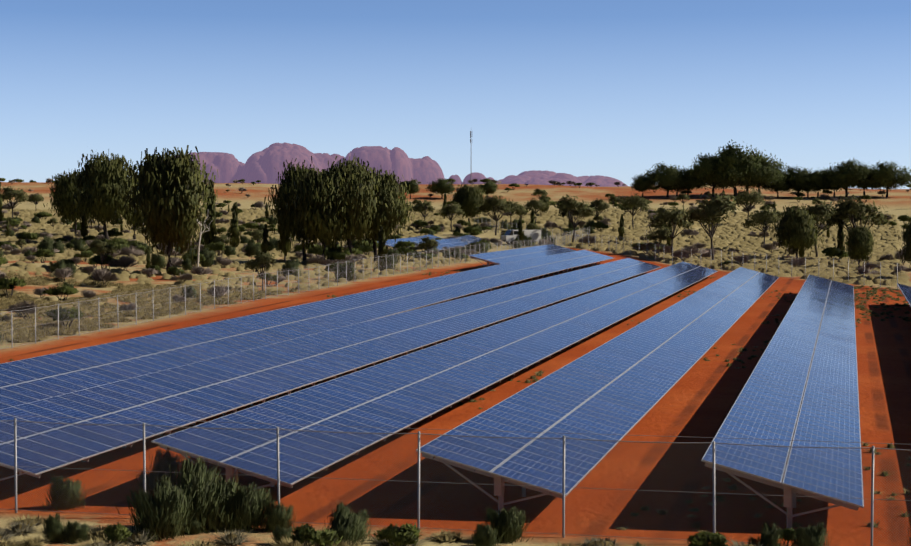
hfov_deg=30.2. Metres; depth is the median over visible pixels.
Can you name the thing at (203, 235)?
young oak
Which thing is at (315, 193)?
desert oak
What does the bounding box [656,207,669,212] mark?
mulga
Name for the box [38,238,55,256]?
broom shrub
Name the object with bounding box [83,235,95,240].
green shrub
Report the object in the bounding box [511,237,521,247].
broom shrub
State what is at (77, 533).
broom shrub
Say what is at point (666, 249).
dry shrub
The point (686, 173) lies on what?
ridge tree
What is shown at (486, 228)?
green shrub
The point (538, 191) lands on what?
mulga
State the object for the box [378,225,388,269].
young oak
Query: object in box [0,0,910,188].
sky
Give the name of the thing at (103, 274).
dry shrub
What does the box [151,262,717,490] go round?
solar row
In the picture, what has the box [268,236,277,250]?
broom shrub
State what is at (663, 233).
mulga
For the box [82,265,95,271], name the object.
dry shrub
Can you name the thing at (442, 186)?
ridge tree
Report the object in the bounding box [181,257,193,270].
broom shrub
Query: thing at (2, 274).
dry shrub
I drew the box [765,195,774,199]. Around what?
dry shrub
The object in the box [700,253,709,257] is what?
dry shrub
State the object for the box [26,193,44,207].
mulga
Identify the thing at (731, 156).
ridge tree
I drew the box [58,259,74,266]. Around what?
green shrub
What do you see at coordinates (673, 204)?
green shrub
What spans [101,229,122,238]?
green shrub
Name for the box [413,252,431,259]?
green shrub
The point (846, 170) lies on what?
ridge tree
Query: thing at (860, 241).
desert oak
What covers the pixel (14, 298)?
spinifex
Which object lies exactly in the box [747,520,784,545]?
broom shrub
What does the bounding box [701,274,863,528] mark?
solar row
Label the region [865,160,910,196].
ridge tree
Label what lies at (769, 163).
ridge tree
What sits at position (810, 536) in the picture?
broom shrub
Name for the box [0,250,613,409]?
solar row
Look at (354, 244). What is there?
green shrub
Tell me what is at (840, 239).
young oak
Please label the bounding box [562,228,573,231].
green shrub
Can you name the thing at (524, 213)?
mulga
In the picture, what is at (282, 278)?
dry shrub
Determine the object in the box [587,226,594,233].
broom shrub
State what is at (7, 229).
young oak
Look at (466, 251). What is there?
dry shrub
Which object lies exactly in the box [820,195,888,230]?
mulga
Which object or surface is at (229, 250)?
broom shrub
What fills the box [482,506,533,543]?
broom shrub
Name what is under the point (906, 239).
desert oak
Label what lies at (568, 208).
mulga
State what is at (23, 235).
green shrub
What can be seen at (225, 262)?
dry shrub
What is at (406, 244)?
green shrub
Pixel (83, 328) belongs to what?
fence
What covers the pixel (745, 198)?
mulga
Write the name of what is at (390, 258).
broom shrub
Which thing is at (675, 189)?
ridge tree
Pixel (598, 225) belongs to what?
green shrub
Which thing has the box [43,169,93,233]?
desert oak
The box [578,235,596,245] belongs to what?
dry shrub
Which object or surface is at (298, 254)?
dry shrub
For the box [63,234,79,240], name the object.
dry shrub
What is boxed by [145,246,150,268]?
young oak
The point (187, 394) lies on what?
solar row
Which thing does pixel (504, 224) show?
broom shrub
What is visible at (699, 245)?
dry shrub
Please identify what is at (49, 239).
broom shrub
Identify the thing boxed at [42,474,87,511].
broom shrub
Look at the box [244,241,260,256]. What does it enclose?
broom shrub
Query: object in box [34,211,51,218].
green shrub
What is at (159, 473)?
broom shrub
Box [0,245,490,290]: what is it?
spinifex
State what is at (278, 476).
fence
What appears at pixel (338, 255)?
green shrub
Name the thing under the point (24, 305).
dry shrub
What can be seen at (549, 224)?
dry shrub
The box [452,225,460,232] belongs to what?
broom shrub
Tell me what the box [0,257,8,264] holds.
green shrub
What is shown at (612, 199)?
mulga
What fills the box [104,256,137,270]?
dry shrub
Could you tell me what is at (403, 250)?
green shrub
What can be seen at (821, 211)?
mulga
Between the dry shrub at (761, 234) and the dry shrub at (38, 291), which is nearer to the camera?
the dry shrub at (38, 291)
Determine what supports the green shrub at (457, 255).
on the ground at (696, 402)
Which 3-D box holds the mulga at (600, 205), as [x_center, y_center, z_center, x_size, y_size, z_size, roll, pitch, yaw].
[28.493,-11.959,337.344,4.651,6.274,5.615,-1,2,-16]
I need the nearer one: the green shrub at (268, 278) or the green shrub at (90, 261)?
the green shrub at (268, 278)
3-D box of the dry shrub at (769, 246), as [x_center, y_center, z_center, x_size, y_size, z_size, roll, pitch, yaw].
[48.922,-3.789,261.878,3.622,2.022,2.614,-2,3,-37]
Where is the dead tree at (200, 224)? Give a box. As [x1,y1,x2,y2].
[197,203,211,267]
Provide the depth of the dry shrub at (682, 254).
226.15 m
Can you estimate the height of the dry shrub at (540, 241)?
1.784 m
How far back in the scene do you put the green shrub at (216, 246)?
207.47 m
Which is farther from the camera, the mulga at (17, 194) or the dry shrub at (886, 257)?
the mulga at (17, 194)
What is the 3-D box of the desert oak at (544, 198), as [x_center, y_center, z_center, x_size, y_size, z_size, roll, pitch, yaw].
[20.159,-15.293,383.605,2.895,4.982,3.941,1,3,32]
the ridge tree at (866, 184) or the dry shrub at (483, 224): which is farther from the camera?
the ridge tree at (866, 184)
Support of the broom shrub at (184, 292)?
on the ground at (696, 402)
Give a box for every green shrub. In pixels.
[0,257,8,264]
[0,277,26,297]
[1,219,20,229]
[16,231,40,243]
[31,249,52,262]
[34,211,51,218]
[42,284,78,301]
[42,307,83,326]
[54,237,67,241]
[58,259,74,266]
[65,242,73,248]
[74,250,93,261]
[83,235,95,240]
[86,248,97,255]
[88,257,96,266]
[91,254,114,268]
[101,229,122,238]
[102,523,132,543]
[103,241,129,251]
[107,238,127,244]
[127,241,145,251]
[149,265,160,269]
[167,266,186,276]
[182,253,205,266]
[202,241,225,255]
[215,211,222,217]
[216,203,226,208]
[217,227,226,233]
[227,225,246,233]
[244,222,259,230]
[252,217,269,223]
[259,272,278,285]
[289,523,342,545]
[294,244,319,251]
[307,245,328,256]
[323,262,354,276]
[327,250,351,263]
[344,247,363,254]
[345,240,371,247]
[357,243,372,254]
[372,523,421,545]
[388,234,400,239]
[392,240,414,248]
[397,246,416,261]
[412,219,427,229]
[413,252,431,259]
[420,227,436,234]
[429,225,440,233]
[450,251,468,261]
[453,232,469,236]
[457,220,470,225]
[463,226,482,235]
[465,242,492,253]
[468,241,489,253]
[472,217,490,222]
[476,239,491,244]
[479,178,490,182]
[481,226,490,232]
[509,183,519,189]
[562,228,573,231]
[592,222,608,229]
[605,193,614,198]
[632,242,661,253]
[644,241,667,254]
[667,202,678,207]
[686,530,726,543]
[687,529,727,545]
[719,260,731,264]
[759,204,770,209]
[778,528,795,545]
[822,189,831,194]
[822,247,847,259]
[861,195,871,201]
[897,215,910,223]
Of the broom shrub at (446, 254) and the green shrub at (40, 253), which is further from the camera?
the broom shrub at (446, 254)
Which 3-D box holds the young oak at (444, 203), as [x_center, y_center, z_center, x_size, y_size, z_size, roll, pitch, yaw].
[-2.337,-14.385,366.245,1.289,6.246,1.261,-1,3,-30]
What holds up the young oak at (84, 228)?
on the ground at (696, 402)
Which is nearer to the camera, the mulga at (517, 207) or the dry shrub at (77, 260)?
the dry shrub at (77, 260)
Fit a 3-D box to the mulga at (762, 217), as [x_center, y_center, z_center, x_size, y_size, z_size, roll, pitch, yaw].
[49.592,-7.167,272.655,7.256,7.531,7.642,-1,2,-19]
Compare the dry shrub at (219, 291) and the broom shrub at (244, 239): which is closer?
the dry shrub at (219, 291)
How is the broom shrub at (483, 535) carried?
on the ground at (696, 402)
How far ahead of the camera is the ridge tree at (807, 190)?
513.09 m
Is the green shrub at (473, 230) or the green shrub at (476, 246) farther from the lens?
the green shrub at (473, 230)
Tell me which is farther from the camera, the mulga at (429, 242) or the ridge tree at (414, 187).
the ridge tree at (414, 187)
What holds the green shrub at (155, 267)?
on the ground at (696, 402)
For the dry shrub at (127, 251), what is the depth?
196.32 m
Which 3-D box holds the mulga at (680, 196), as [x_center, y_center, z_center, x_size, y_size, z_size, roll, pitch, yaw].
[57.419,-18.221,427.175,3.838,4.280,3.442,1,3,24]
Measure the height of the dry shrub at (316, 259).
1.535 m
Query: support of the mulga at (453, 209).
on the ground at (696, 402)
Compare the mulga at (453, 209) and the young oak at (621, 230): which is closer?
the young oak at (621, 230)
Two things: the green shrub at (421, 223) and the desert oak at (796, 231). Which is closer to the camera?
the desert oak at (796, 231)
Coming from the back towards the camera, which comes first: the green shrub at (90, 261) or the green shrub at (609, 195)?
the green shrub at (609, 195)
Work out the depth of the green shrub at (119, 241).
229.24 m
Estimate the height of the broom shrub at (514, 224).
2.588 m
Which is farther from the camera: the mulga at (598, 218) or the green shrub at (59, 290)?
the mulga at (598, 218)
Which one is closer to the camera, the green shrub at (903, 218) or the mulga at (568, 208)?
the mulga at (568, 208)
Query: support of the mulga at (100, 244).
on the ground at (696, 402)
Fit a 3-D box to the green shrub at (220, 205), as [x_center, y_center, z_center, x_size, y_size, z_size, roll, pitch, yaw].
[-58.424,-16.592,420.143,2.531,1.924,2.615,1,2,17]
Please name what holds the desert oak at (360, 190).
on the ground at (696, 402)
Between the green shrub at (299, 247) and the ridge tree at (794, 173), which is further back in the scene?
the ridge tree at (794, 173)
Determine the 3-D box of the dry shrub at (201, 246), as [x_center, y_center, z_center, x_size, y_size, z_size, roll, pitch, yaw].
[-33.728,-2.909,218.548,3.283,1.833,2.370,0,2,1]
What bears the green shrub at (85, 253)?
on the ground at (696, 402)
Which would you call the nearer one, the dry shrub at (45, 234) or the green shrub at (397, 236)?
the green shrub at (397, 236)
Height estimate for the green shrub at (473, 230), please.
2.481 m
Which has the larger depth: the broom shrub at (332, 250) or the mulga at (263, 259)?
the broom shrub at (332, 250)
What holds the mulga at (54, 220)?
on the ground at (696, 402)
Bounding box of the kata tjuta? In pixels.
[189,142,626,186]
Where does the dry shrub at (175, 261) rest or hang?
on the ground at (696, 402)
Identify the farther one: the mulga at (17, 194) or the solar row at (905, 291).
the mulga at (17, 194)
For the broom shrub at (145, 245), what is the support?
on the ground at (696, 402)
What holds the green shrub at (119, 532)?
on the ground at (696, 402)
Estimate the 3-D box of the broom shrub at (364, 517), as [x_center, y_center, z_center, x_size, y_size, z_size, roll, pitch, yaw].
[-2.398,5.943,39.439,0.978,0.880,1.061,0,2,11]
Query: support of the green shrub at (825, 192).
on the ground at (696, 402)
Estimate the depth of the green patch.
135.50 m
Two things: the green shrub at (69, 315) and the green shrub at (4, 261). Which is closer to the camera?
the green shrub at (69, 315)
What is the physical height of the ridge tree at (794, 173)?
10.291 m
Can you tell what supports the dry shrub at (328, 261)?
on the ground at (696, 402)
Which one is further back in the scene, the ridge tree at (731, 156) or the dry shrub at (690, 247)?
the ridge tree at (731, 156)
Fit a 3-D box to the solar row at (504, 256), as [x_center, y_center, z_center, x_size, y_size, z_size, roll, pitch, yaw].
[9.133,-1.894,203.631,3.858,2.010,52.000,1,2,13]
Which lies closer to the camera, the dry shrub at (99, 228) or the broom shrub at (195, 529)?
the broom shrub at (195, 529)
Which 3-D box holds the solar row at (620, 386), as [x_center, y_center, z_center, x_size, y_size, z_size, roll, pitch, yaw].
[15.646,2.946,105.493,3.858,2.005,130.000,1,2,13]
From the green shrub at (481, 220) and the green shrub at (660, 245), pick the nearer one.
the green shrub at (660, 245)
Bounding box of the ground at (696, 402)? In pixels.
[0,182,910,545]
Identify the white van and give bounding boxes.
[501,230,540,243]
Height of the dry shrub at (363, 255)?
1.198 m
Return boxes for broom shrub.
[3,229,14,235]
[24,250,32,255]
[31,216,40,222]
[36,236,53,249]
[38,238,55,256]
[39,510,70,542]
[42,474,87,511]
[48,260,66,274]
[51,240,65,252]
[63,282,73,294]
[64,520,90,544]
[65,263,77,276]
[71,237,87,250]
[115,475,194,541]
[134,446,181,492]
[138,242,153,253]
[150,252,171,268]
[169,453,228,534]
[180,285,197,299]
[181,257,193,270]
[183,248,195,264]
[184,516,204,534]
[190,473,241,533]
[193,247,217,266]
[214,481,275,532]
[223,245,236,255]
[239,235,249,243]
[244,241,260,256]
[255,498,296,533]
[266,215,276,224]
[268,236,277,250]
[270,524,292,544]
[272,240,280,250]
[280,259,301,277]
[315,500,367,545]
[325,243,344,260]
[333,261,357,280]
[352,509,373,544]
[374,255,399,270]
[377,248,399,262]
[442,251,450,257]
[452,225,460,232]
[467,522,503,545]
[468,223,483,234]
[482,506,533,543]
[500,219,511,229]
[509,219,517,228]
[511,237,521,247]
[523,235,534,246]
[542,227,551,239]
[568,222,578,229]
[583,219,596,228]
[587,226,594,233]
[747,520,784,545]
[788,521,830,545]
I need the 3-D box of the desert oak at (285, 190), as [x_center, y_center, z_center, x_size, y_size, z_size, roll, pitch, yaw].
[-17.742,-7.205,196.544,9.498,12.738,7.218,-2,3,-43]
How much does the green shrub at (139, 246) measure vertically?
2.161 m
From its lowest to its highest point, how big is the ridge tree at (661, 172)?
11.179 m
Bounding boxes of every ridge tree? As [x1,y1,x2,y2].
[399,178,419,198]
[425,178,458,198]
[479,180,498,194]
[630,173,656,196]
[642,161,686,196]
[657,171,695,195]
[674,166,706,196]
[687,151,746,196]
[703,165,742,195]
[705,139,772,196]
[726,158,786,191]
[749,149,789,195]
[760,178,792,196]
[779,165,815,196]
[788,177,828,197]
[805,167,828,197]
[814,158,873,196]
[821,170,846,197]
[847,161,885,194]
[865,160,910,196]
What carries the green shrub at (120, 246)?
on the ground at (696, 402)
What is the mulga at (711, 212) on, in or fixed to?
on the ground at (696, 402)
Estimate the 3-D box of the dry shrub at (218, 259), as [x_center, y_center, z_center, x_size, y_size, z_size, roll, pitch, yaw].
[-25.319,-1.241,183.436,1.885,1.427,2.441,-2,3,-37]
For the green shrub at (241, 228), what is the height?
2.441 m
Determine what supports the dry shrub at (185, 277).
on the ground at (696, 402)
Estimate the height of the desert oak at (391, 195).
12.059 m
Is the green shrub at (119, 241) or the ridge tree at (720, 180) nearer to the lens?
the green shrub at (119, 241)
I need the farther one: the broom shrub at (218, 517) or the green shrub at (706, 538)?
the broom shrub at (218, 517)
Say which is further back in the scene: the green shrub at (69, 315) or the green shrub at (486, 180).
the green shrub at (486, 180)
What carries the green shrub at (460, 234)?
on the ground at (696, 402)
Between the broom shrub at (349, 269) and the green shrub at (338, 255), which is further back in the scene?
the green shrub at (338, 255)
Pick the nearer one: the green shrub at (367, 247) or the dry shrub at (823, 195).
the green shrub at (367, 247)
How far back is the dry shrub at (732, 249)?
261.94 m
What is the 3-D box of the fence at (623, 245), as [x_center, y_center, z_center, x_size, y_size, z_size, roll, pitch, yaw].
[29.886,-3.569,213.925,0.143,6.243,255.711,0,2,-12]
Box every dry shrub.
[0,244,13,250]
[0,270,8,278]
[2,203,15,210]
[3,248,22,254]
[6,300,37,318]
[21,246,36,253]
[23,255,35,262]
[32,287,47,298]
[38,232,53,237]
[52,267,71,281]
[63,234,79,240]
[70,257,81,266]
[79,290,95,297]
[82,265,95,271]
[89,267,119,286]
[93,225,102,231]
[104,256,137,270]
[109,249,119,257]
[118,302,137,310]
[120,247,146,256]
[142,268,157,276]
[161,248,177,255]
[169,273,192,281]
[170,257,182,265]
[172,294,187,302]
[186,244,203,250]
[190,265,212,274]
[205,284,230,297]
[215,255,231,265]
[219,219,229,223]
[219,259,231,265]
[253,202,268,209]
[274,275,286,285]
[294,251,306,257]
[307,254,326,263]
[319,259,333,266]
[344,254,363,262]
[356,254,367,260]
[453,223,462,228]
[460,249,473,258]
[479,221,490,226]
[488,238,503,242]
[538,239,552,244]
[543,221,557,228]
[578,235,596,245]
[652,245,673,253]
[671,249,691,261]
[682,229,699,237]
[682,245,708,257]
[692,242,706,248]
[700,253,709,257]
[726,247,738,251]
[732,254,749,263]
[752,231,768,236]
[761,243,776,252]
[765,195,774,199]
[786,257,807,266]
[819,194,829,199]
[855,262,877,269]
[856,267,879,273]
[879,253,893,259]
[893,265,910,271]
[894,250,905,262]
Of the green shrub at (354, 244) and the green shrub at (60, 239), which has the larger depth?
the green shrub at (60, 239)
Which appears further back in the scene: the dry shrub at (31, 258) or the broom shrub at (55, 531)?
the dry shrub at (31, 258)
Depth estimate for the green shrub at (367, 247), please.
218.47 m
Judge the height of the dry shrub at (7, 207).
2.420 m
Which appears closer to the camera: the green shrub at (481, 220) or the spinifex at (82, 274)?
the spinifex at (82, 274)
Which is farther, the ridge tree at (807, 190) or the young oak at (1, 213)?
the ridge tree at (807, 190)
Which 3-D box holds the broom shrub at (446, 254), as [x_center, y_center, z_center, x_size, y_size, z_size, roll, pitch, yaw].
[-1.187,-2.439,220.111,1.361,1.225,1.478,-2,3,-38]
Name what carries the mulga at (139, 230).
on the ground at (696, 402)
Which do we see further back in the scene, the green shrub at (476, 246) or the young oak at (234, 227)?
the green shrub at (476, 246)
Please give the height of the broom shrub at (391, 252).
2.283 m
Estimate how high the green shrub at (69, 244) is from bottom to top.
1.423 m
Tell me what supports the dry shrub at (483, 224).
on the ground at (696, 402)
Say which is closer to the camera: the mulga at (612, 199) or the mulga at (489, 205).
the mulga at (489, 205)
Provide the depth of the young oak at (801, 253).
218.11 m
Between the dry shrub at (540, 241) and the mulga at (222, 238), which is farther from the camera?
the dry shrub at (540, 241)
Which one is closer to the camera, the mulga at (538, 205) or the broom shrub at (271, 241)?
the broom shrub at (271, 241)
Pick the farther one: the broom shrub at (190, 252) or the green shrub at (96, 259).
the broom shrub at (190, 252)
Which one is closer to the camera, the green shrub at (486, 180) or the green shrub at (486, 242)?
the green shrub at (486, 242)
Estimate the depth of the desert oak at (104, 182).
272.38 m
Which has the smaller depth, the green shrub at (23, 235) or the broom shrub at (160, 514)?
the broom shrub at (160, 514)
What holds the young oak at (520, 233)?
on the ground at (696, 402)
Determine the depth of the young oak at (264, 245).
190.00 m
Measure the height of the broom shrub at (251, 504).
1.369 m
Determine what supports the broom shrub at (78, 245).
on the ground at (696, 402)
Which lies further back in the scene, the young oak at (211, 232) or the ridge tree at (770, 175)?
the ridge tree at (770, 175)
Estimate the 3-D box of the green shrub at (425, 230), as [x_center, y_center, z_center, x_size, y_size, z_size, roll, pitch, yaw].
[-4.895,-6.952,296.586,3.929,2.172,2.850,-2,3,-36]
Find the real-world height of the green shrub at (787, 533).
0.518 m
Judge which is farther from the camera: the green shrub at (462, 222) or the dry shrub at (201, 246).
the green shrub at (462, 222)
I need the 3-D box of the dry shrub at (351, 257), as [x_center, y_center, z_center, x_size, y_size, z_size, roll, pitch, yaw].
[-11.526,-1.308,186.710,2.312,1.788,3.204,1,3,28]
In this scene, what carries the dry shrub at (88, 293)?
on the ground at (696, 402)
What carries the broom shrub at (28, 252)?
on the ground at (696, 402)
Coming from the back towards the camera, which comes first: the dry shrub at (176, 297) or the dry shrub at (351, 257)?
the dry shrub at (351, 257)
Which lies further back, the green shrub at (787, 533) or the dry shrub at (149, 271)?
the dry shrub at (149, 271)
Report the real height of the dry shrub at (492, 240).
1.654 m
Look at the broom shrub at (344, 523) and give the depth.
38.77 m
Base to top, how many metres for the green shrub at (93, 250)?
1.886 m
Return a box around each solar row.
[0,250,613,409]
[0,258,660,480]
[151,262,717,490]
[377,235,443,249]
[416,235,482,250]
[416,267,778,513]
[468,244,575,266]
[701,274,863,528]
[897,283,910,306]
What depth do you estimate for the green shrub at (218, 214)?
362.63 m
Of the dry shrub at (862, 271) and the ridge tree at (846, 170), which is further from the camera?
the ridge tree at (846, 170)
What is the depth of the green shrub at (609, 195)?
502.41 m
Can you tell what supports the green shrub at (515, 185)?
on the ground at (696, 402)
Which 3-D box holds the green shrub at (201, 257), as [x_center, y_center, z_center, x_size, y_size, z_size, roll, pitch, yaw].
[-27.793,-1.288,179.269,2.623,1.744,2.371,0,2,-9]
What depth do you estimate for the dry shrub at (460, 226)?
324.78 m
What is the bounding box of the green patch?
[853,285,910,320]
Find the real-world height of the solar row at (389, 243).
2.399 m
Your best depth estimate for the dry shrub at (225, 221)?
344.32 m
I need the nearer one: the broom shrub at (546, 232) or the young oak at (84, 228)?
the young oak at (84, 228)
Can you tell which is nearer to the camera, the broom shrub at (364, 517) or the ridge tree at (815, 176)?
the broom shrub at (364, 517)
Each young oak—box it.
[0,182,3,221]
[5,217,9,236]
[80,197,87,236]
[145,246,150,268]
[202,218,204,237]
[203,179,216,245]
[229,202,238,247]
[261,224,269,254]
[265,202,268,217]
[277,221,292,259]
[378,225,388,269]
[441,192,446,218]
[517,217,523,244]
[530,208,535,224]
[618,214,624,240]
[665,221,672,245]
[799,245,804,258]
[835,219,845,258]
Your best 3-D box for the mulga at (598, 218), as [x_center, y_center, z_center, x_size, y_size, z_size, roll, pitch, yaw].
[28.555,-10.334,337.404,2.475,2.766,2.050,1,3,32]
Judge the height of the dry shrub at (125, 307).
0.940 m
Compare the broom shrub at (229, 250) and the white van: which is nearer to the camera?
the broom shrub at (229, 250)
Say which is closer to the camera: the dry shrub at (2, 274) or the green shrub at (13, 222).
the dry shrub at (2, 274)
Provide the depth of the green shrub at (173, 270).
153.48 m
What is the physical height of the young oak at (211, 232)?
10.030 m
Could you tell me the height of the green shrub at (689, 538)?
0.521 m
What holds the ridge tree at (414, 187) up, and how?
on the ground at (696, 402)
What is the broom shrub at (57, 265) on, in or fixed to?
on the ground at (696, 402)
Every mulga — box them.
[0,185,28,217]
[15,239,26,250]
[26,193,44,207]
[45,218,57,226]
[89,236,118,268]
[137,226,146,242]
[210,234,231,255]
[242,250,275,289]
[251,228,270,242]
[410,199,434,220]
[417,236,440,260]
[438,202,465,231]
[472,194,515,234]
[501,199,523,223]
[514,210,527,218]
[524,198,546,222]
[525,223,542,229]
[531,188,547,199]
[554,194,598,241]
[589,198,609,221]
[593,215,603,221]
[609,196,617,207]
[613,192,651,228]
[643,226,670,255]
[646,205,693,252]
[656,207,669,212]
[675,193,689,205]
[678,191,738,259]
[732,188,771,220]
[741,206,781,243]
[795,200,846,256]
[811,198,822,204]
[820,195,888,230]
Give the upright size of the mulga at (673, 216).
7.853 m
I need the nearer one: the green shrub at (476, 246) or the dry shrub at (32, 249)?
the dry shrub at (32, 249)
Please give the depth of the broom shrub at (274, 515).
40.80 m
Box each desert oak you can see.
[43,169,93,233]
[64,150,142,239]
[115,145,217,275]
[120,173,145,239]
[264,156,317,260]
[285,166,353,256]
[322,154,387,253]
[356,167,414,260]
[450,182,486,223]
[539,195,551,212]
[769,203,825,258]
[844,225,876,266]
[896,218,910,268]
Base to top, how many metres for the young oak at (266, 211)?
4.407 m
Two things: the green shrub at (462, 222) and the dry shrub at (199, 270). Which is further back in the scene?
the green shrub at (462, 222)
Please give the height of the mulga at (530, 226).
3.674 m
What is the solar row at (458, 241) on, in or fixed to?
on the ground at (696, 402)
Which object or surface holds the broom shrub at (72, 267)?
on the ground at (696, 402)
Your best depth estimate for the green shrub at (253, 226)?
314.39 m
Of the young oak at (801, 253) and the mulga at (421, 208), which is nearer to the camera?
the young oak at (801, 253)
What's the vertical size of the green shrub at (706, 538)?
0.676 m
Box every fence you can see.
[0,226,589,348]
[0,415,910,545]
[475,217,910,288]
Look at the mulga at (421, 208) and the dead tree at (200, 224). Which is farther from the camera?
the mulga at (421, 208)
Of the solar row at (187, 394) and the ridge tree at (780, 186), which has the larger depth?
the ridge tree at (780, 186)
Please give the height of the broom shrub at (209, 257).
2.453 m
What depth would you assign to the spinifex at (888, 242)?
299.17 m
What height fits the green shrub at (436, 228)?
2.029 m
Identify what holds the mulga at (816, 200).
on the ground at (696, 402)
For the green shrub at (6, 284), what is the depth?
124.86 m
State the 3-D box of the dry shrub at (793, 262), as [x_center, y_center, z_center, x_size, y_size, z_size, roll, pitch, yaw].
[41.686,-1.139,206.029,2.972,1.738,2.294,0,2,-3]
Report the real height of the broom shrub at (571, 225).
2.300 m
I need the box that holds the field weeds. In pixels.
[10,269,910,528]
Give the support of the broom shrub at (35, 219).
on the ground at (696, 402)
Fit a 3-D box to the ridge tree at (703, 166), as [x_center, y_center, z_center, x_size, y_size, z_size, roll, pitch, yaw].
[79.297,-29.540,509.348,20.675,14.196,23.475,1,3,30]
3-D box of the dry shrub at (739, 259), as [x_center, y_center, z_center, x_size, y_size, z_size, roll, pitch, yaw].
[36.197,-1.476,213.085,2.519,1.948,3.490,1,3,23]
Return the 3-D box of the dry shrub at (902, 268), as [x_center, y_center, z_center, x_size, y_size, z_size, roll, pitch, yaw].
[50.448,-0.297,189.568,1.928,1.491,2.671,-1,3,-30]
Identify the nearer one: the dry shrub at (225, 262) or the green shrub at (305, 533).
the green shrub at (305, 533)
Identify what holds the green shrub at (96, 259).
on the ground at (696, 402)
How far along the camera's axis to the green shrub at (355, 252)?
211.63 m
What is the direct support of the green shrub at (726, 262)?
on the ground at (696, 402)
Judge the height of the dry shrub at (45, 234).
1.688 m
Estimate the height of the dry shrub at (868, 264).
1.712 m
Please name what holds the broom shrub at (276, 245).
on the ground at (696, 402)
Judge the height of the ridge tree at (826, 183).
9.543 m
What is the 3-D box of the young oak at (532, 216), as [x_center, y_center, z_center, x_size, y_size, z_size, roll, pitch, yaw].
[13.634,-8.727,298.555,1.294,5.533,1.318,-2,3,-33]
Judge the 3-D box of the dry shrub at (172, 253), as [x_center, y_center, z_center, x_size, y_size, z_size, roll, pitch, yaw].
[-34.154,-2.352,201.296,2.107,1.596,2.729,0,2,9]
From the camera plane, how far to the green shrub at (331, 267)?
159.67 m
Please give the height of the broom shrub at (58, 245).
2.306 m
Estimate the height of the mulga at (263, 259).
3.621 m
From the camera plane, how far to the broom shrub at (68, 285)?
131.87 m
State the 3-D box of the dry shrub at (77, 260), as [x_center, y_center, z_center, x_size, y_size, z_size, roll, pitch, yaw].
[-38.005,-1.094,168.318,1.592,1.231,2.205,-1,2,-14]
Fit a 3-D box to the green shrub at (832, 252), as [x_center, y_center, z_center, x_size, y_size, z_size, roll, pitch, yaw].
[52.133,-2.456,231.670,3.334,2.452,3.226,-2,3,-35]
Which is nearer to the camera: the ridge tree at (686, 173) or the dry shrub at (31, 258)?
the dry shrub at (31, 258)
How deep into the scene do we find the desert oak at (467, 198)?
334.71 m
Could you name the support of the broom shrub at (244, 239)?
on the ground at (696, 402)
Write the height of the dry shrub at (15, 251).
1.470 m
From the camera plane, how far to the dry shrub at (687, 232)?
305.42 m
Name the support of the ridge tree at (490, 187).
on the ground at (696, 402)
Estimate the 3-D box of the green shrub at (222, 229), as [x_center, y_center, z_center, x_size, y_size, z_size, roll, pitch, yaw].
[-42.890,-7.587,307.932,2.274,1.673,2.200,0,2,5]
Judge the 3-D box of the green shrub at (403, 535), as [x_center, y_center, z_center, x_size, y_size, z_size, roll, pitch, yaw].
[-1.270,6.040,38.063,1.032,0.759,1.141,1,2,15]
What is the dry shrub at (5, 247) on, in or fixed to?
on the ground at (696, 402)
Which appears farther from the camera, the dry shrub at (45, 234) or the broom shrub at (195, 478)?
the dry shrub at (45, 234)
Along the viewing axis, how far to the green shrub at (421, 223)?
324.86 m
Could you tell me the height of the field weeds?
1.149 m
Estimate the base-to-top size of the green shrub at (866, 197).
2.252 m
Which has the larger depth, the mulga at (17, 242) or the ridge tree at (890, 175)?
the ridge tree at (890, 175)
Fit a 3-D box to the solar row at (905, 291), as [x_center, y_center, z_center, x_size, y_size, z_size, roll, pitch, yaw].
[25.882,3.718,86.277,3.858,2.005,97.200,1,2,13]
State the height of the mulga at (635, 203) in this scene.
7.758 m
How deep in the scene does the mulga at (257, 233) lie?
242.53 m
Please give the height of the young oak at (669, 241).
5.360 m
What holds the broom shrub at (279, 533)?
on the ground at (696, 402)
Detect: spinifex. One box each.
[0,208,910,285]
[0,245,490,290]
[0,272,299,342]
[0,514,653,545]
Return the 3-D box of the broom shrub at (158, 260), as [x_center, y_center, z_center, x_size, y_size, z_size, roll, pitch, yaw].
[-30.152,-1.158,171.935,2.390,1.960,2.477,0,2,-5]
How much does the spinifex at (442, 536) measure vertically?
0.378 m
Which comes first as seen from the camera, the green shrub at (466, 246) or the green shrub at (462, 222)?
the green shrub at (466, 246)
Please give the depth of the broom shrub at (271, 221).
341.16 m
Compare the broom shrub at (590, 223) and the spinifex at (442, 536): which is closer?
the spinifex at (442, 536)
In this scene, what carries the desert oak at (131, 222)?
on the ground at (696, 402)
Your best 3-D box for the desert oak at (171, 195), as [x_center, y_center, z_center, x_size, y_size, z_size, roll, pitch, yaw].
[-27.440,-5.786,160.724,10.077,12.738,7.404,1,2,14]
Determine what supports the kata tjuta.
on the ground at (696, 402)
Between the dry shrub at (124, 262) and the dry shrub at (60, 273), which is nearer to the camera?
the dry shrub at (60, 273)
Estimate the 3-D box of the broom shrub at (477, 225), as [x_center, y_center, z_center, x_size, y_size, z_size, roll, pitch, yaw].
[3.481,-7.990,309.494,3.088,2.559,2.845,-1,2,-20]
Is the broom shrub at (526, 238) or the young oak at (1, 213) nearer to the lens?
the broom shrub at (526, 238)
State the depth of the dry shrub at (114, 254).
187.10 m

